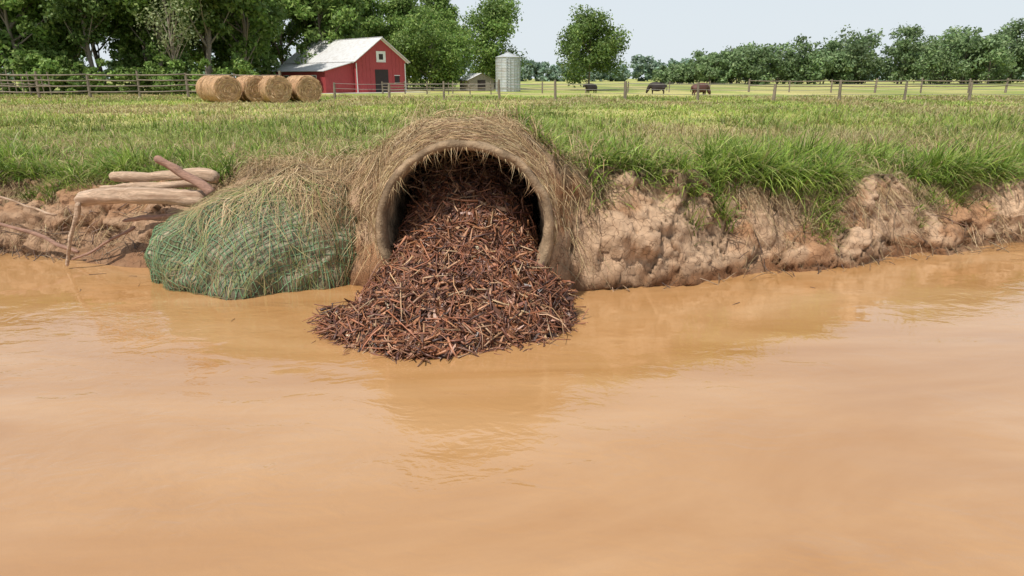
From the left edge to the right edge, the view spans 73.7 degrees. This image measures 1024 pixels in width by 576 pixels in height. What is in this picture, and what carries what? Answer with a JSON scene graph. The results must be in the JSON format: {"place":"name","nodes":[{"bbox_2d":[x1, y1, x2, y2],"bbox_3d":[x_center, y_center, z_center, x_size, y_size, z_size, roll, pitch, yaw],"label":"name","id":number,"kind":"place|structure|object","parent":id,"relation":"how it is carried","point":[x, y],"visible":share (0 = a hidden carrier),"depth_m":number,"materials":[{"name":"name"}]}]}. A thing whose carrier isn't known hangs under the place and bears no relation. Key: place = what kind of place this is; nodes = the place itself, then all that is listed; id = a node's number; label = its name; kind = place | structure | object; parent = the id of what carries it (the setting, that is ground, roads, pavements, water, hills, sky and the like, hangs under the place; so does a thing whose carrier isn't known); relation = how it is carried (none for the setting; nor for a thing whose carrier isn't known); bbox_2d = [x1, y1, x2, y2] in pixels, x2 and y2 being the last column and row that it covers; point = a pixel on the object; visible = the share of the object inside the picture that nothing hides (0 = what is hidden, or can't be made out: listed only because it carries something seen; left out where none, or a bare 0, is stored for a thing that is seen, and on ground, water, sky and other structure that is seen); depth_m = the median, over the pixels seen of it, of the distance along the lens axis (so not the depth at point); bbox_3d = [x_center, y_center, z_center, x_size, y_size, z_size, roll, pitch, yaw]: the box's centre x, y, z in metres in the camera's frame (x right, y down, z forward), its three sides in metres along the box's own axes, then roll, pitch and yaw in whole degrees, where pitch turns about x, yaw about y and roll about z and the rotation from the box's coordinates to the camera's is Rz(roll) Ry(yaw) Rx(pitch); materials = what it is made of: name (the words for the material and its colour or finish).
{"place":"outdoors","nodes":[
{"label":"outdoors","id":0,"kind":"place"},
{"bbox_2d":[0,241,1023,575],"bbox_3d":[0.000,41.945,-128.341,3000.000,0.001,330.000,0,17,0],"label":"river water","id":1,"kind":"structure","parent":0,"point":[858,421],"depth_m":4.81,"materials":[{"name":"brown liquid"}]},
{"bbox_2d":[144,159,358,299],"bbox_3d":[-3.133,-0.916,8.770,2.670,1.467,2.704,16,23,42],"label":"netted erosion mound","id":2,"kind":"object","parent":1,"relation":"in","point":[282,231],"visible":0.81,"depth_m":8.01,"materials":[{"name":"plant"}]},
{"bbox_2d":[302,150,588,366],"bbox_3d":[-0.613,-0.600,7.313,3.025,2.021,3.466,0,17,0],"label":"debris pile","id":3,"kind":"object","parent":1,"relation":"in","point":[463,273],"visible":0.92,"depth_m":6.93,"materials":[{"name":"brown wood"}]},
{"bbox_2d":[0,79,1023,290],"bbox_3d":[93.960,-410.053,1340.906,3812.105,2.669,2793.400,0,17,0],"label":"ground","id":4,"kind":"structure","parent":0,"point":[648,248],"depth_m":9.19,"materials":[{"name":"soil"}]},
{"bbox_2d":[0,69,52,95],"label":"picket corral fence","id":5,"kind":"object","parent":4,"relation":"on","point":[28,84],"visible":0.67,"depth_m":54.55,"materials":[{"name":"brown wood"}]},
{"bbox_2d":[2,32,71,76],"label":"deciduous tree","id":6,"kind":"object","parent":4,"relation":"on","point":[28,48],"depth_m":69.78,"materials":[{"name":"green plant"}]},
{"bbox_2d":[0,0,78,93],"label":"deciduous tree","id":7,"kind":"object","parent":4,"relation":"on","point":[27,21],"visible":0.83,"depth_m":58.88,"materials":[{"name":"green plant"}]},
{"bbox_2d":[2,7,83,91],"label":"deciduous tree","id":8,"kind":"object","parent":4,"relation":"on","point":[67,43],"visible":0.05,"depth_m":66.23,"materials":[{"name":"green plant"}]},
{"bbox_2d":[27,46,85,75],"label":"deciduous tree","id":9,"kind":"object","parent":4,"relation":"on","point":[70,68],"depth_m":81.68,"materials":[{"name":"green plant"}]},
{"bbox_2d":[37,16,81,90],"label":"deciduous tree","id":10,"kind":"object","parent":4,"relation":"on","point":[76,50],"visible":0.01,"depth_m":68.65,"materials":[{"name":"green plant"}]},
{"bbox_2d":[68,42,85,77],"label":"deciduous tree","id":11,"kind":"object","parent":4,"relation":"on","point":[81,52],"depth_m":76.87,"materials":[{"name":"green plant"}]},
{"bbox_2d":[39,0,130,93],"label":"deciduous tree","id":12,"kind":"object","parent":4,"relation":"on","point":[86,22],"visible":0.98,"depth_m":58.15,"materials":[{"name":"green plant"}]},
{"bbox_2d":[75,7,134,84],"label":"deciduous tree","id":13,"kind":"object","parent":4,"relation":"on","point":[96,53],"visible":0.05,"depth_m":66.31,"materials":[{"name":"green plant"}]},
{"bbox_2d":[0,155,219,266],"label":"driftwood logs","id":14,"kind":"object","parent":4,"relation":"on","point":[143,189],"visible":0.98,"depth_m":8.72,"materials":[{"name":"brown wood"}]},
{"bbox_2d":[109,18,142,66],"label":"deciduous tree","id":15,"kind":"object","parent":4,"relation":"on","point":[114,24],"visible":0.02,"depth_m":70.13,"materials":[{"name":"green plant"}]},
{"bbox_2d":[0,51,259,94],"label":"undergrowth shrubs","id":16,"kind":"object","parent":4,"relation":"on","point":[179,66],"visible":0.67,"depth_m":57.01,"materials":[{"name":"green plant"}]},
{"bbox_2d":[0,71,280,97],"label":"wooden rail fence","id":17,"kind":"object","parent":4,"relation":"on","point":[89,86],"visible":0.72,"depth_m":49.60,"materials":[{"name":"brown wood"}]},
{"bbox_2d":[97,0,184,68],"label":"deciduous tree","id":18,"kind":"object","parent":4,"relation":"on","point":[135,52],"visible":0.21,"depth_m":63.17,"materials":[{"name":"green plant"}]},
{"bbox_2d":[101,33,184,69],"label":"deciduous tree","id":19,"kind":"object","parent":4,"relation":"on","point":[111,46],"visible":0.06,"depth_m":79.89,"materials":[{"name":"green plant"}]},
{"bbox_2d":[98,0,199,93],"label":"deciduous tree","id":20,"kind":"object","parent":4,"relation":"on","point":[135,5],"visible":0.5,"depth_m":60.80,"materials":[{"name":"green plant"}]},
{"bbox_2d":[135,0,214,94],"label":"sparse tree","id":21,"kind":"object","parent":4,"relation":"on","point":[172,37],"visible":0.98,"depth_m":55.84,"materials":[{"name":"green plant"}]},
{"bbox_2d":[180,37,199,81],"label":"deciduous tree","id":22,"kind":"object","parent":4,"relation":"on","point":[193,45],"visible":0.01,"depth_m":69.63,"materials":[{"name":"green plant"}]},
{"bbox_2d":[187,41,211,64],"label":"deciduous tree","id":23,"kind":"object","parent":4,"relation":"on","point":[197,54],"visible":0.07,"depth_m":82.05,"materials":[{"name":"green plant"}]},
{"bbox_2d":[195,75,211,101],"bbox_3d":[-19.064,-12.648,43.349,1.694,1.665,1.504,-12,21,-34],"label":"round hay bale","id":24,"kind":"object","parent":4,"relation":"on","point":[198,88],"visible":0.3,"depth_m":42.93,"materials":[{"name":"plant"}]},
{"bbox_2d":[167,0,243,74],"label":"deciduous tree","id":25,"kind":"object","parent":4,"relation":"on","point":[206,26],"visible":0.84,"depth_m":58.31,"materials":[{"name":"green plant"}]},
{"bbox_2d":[190,7,229,71],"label":"deciduous tree","id":26,"kind":"object","parent":4,"relation":"on","point":[203,46],"visible":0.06,"depth_m":66.21,"materials":[{"name":"green plant"}]},
{"bbox_2d":[200,75,220,101],"bbox_3d":[-18.138,-12.275,42.140,1.696,1.668,1.574,-14,22,-38],"label":"round hay bale","id":27,"kind":"object","parent":4,"relation":"on","point":[205,86],"visible":0.24,"depth_m":41.65,"materials":[{"name":"plant"}]},
{"bbox_2d":[208,75,241,102],"bbox_3d":[-17.164,-11.883,40.867,1.697,1.671,1.472,-13,21,-36],"label":"round hay bale","id":28,"kind":"object","parent":4,"relation":"on","point":[224,88],"visible":0.89,"depth_m":40.41,"materials":[{"name":"plant"}]},
{"bbox_2d":[204,31,255,77],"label":"deciduous tree","id":29,"kind":"object","parent":4,"relation":"on","point":[213,69],"visible":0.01,"depth_m":78.92,"materials":[{"name":"green plant"}]},
{"bbox_2d":[236,75,249,101],"bbox_3d":[-16.776,-12.657,43.362,1.695,1.660,1.503,-13,21,-36],"label":"round hay bale","id":30,"kind":"object","parent":4,"relation":"on","point":[239,79],"visible":0.09,"depth_m":42.95,"materials":[{"name":"plant"}]},
{"bbox_2d":[199,0,290,74],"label":"deciduous tree","id":31,"kind":"object","parent":4,"relation":"on","point":[219,48],"visible":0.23,"depth_m":70.50,"materials":[{"name":"green plant"}]},
{"bbox_2d":[212,0,290,63],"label":"deciduous tree","id":32,"kind":"object","parent":4,"relation":"on","point":[240,38],"visible":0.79,"depth_m":63.42,"materials":[{"name":"green plant"}]},
{"bbox_2d":[239,75,265,101],"bbox_3d":[-15.873,-12.268,42.116,1.696,1.669,1.481,-12,21,-34],"label":"round hay bale","id":33,"kind":"object","parent":4,"relation":"on","point":[249,86],"visible":0.63,"depth_m":41.52,"materials":[{"name":"plant"}]},
{"bbox_2d":[258,75,271,101],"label":"round hay bale","id":34,"kind":"object","parent":4,"relation":"on","point":[259,84],"visible":0.12,"depth_m":41.60,"materials":[{"name":"plant"}]},
{"bbox_2d":[259,75,292,102],"bbox_3d":[-14.212,-11.969,41.141,1.696,1.666,1.475,-11,20,-31],"label":"round hay bale","id":35,"kind":"object","parent":4,"relation":"on","point":[275,88],"visible":0.97,"depth_m":40.68,"materials":[{"name":"plant"}]},
{"bbox_2d":[255,0,317,64],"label":"deciduous tree","id":36,"kind":"object","parent":4,"relation":"on","point":[288,35],"visible":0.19,"depth_m":78.98,"materials":[{"name":"green plant"}]},
{"bbox_2d":[287,75,301,101],"bbox_3d":[-13.562,-12.644,43.344,1.694,1.666,1.453,-12,21,-34],"label":"round hay bale","id":37,"kind":"object","parent":4,"relation":"on","point":[290,78],"visible":0.16,"depth_m":42.85,"materials":[{"name":"plant"}]},
{"bbox_2d":[290,75,321,101],"bbox_3d":[-12.722,-12.270,42.117,1.695,1.667,1.528,-12,21,-34],"label":"round hay bale","id":38,"kind":"object","parent":4,"relation":"on","point":[306,88],"visible":0.86,"depth_m":41.63,"materials":[{"name":"plant"}]},
{"bbox_2d":[286,16,329,48],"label":"deciduous tree","id":39,"kind":"object","parent":4,"relation":"on","point":[303,33],"visible":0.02,"depth_m":87.96,"materials":[{"name":"green plant"}]},
{"bbox_2d":[275,0,371,63],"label":"deciduous tree","id":40,"kind":"object","parent":4,"relation":"on","point":[339,16],"visible":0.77,"depth_m":74.21,"materials":[{"name":"green plant"}]},
{"bbox_2d":[259,37,430,93],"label":"red barn","id":41,"kind":"structure","parent":4,"relation":"on","point":[351,65],"depth_m":69.26,"materials":[{"name":"painted wood"},{"name":"metal"}]},
{"bbox_2d":[284,76,399,82],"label":"windows","id":42,"kind":"structure","parent":41,"relation":"in","point":[397,78],"depth_m":71.08,"materials":[{"name":"black glass"}]},
{"bbox_2d":[377,52,384,61],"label":"loft door","id":43,"kind":"structure","parent":41,"relation":"in","point":[378,53],"depth_m":69.18,"materials":[{"name":"wood"}]},
{"bbox_2d":[375,69,388,91],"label":"door","id":44,"kind":"structure","parent":41,"relation":"in","point":[380,75],"depth_m":69.74,"materials":[{"name":"black wood"}]},
{"bbox_2d":[342,0,391,38],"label":"deciduous tree","id":45,"kind":"object","parent":4,"relation":"on","point":[373,26],"visible":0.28,"depth_m":88.38,"materials":[{"name":"green plant"}]},
{"bbox_2d":[376,0,432,88],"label":"deciduous tree","id":46,"kind":"object","parent":4,"relation":"on","point":[400,7],"visible":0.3,"depth_m":89.72,"materials":[{"name":"green plant"}]},
{"bbox_2d":[374,1,446,85],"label":"deciduous tree","id":47,"kind":"object","parent":4,"relation":"on","point":[387,17],"visible":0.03,"depth_m":96.62,"materials":[{"name":"green plant"}]},
{"bbox_2d":[386,6,485,88],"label":"deciduous tree","id":48,"kind":"object","parent":4,"relation":"on","point":[441,66],"visible":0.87,"depth_m":79.41,"materials":[{"name":"green plant"}]},
{"bbox_2d":[381,81,491,94],"bbox_3d":[-7.014,-18.786,64.306,10.340,1.352,0.168,-3,17,-11],"label":"barnyard fence","id":49,"kind":"object","parent":4,"relation":"on","point":[448,87],"visible":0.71,"depth_m":64.15,"materials":[{"name":"brown wood"}]},
{"bbox_2d":[419,0,459,86],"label":"deciduous tree","id":50,"kind":"object","parent":4,"relation":"on","point":[445,9],"visible":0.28,"depth_m":99.30,"materials":[{"name":"green plant"}]},
{"bbox_2d":[376,136,553,266],"bbox_3d":[-0.501,-0.879,8.095,1.910,1.926,1.939,0,17,0],"label":"culvert pipe","id":51,"kind":"object","parent":4,"relation":"on","point":[389,221],"visible":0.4,"depth_m":7.19,"materials":[{"name":"concrete"}]},
{"bbox_2d":[459,73,494,90],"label":"tin shed","id":52,"kind":"structure","parent":4,"relation":"on","point":[479,78],"depth_m":80.52,"materials":[{"name":"metal"}]},
{"bbox_2d":[477,80,484,88],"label":"door","id":53,"kind":"structure","parent":52,"relation":"in","point":[479,81],"depth_m":80.47,"materials":[{"name":"wood"}]},
{"bbox_2d":[455,0,531,88],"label":"deciduous tree","id":54,"kind":"object","parent":4,"relation":"on","point":[492,20],"visible":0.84,"depth_m":88.31,"materials":[{"name":"green plant"}]},
{"bbox_2d":[495,52,520,91],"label":"grain silo","id":55,"kind":"object","parent":4,"relation":"on","point":[508,70],"visible":0.91,"depth_m":77.15,"materials":[{"name":"metal"}]},
{"bbox_2d":[0,92,1023,248],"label":"grass","id":56,"kind":"structure","parent":4,"relation":"on","point":[951,169],"depth_m":15.15,"materials":[{"name":"green plant"}]},
{"bbox_2d":[0,93,1023,289],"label":"dry straw","id":57,"kind":"object","parent":4,"relation":"on","point":[465,129],"visible":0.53,"depth_m":8.59,"materials":[{"name":"brown plant"}]},
{"bbox_2d":[0,174,1023,290],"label":"bank roots","id":58,"kind":"object","parent":4,"relation":"on","point":[125,242],"visible":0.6,"depth_m":9.54,"materials":[{"name":"brown plant"}]},
{"bbox_2d":[2,49,1023,81],"bbox_3d":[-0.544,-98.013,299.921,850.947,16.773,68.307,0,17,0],"label":"hazy tree line","id":59,"kind":"object","parent":4,"relation":"on","point":[542,68],"visible":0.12,"depth_m":307.63,"materials":[{"name":"green plant"}]},
{"bbox_2d":[583,83,596,92],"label":"cow","id":60,"kind":"object","parent":4,"relation":"on","point":[590,87],"visible":0.77,"depth_m":68.80},
{"bbox_2d":[554,3,633,87],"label":"deciduous tree","id":61,"kind":"object","parent":4,"relation":"on","point":[587,32],"visible":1,"depth_m":82.88,"materials":[{"name":"green plant"}]},
{"bbox_2d":[452,81,739,92],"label":"pasture fence","id":62,"kind":"object","parent":4,"relation":"on","point":[628,87],"visible":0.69,"depth_m":72.46,"materials":[{"name":"brown wood"}]},
{"bbox_2d":[646,82,666,93],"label":"grazing cow","id":63,"kind":"object","parent":4,"relation":"on","point":[660,87],"visible":0.86,"depth_m":65.94},
{"bbox_2d":[333,80,1023,100],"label":"wire fence","id":64,"kind":"object","parent":4,"relation":"on","point":[625,93],"visible":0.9,"depth_m":45.37,"materials":[{"name":"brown wood"}]},
{"bbox_2d":[690,83,710,93],"bbox_3d":[16.471,-17.356,59.546,1.979,1.066,0.707,-5,18,-14],"label":"grazing cow","id":65,"kind":"object","parent":4,"relation":"on","point":[704,88],"visible":0.81,"depth_m":59.30},
{"bbox_2d":[651,18,1023,84],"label":"distant tree line","id":66,"kind":"object","parent":4,"relation":"on","point":[957,54],"visible":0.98,"depth_m":167.00,"materials":[{"name":"green plant"}]},
{"bbox_2d":[748,78,1023,92],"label":"paddock fence","id":67,"kind":"object","parent":4,"relation":"on","point":[921,86],"visible":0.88,"depth_m":69.51,"materials":[{"name":"brown wood"}]},
{"bbox_2d":[2,0,1023,78],"label":"sky","id":68,"kind":"structure","parent":0,"point":[664,30],"materials":[{"name":"white"}]}
]}

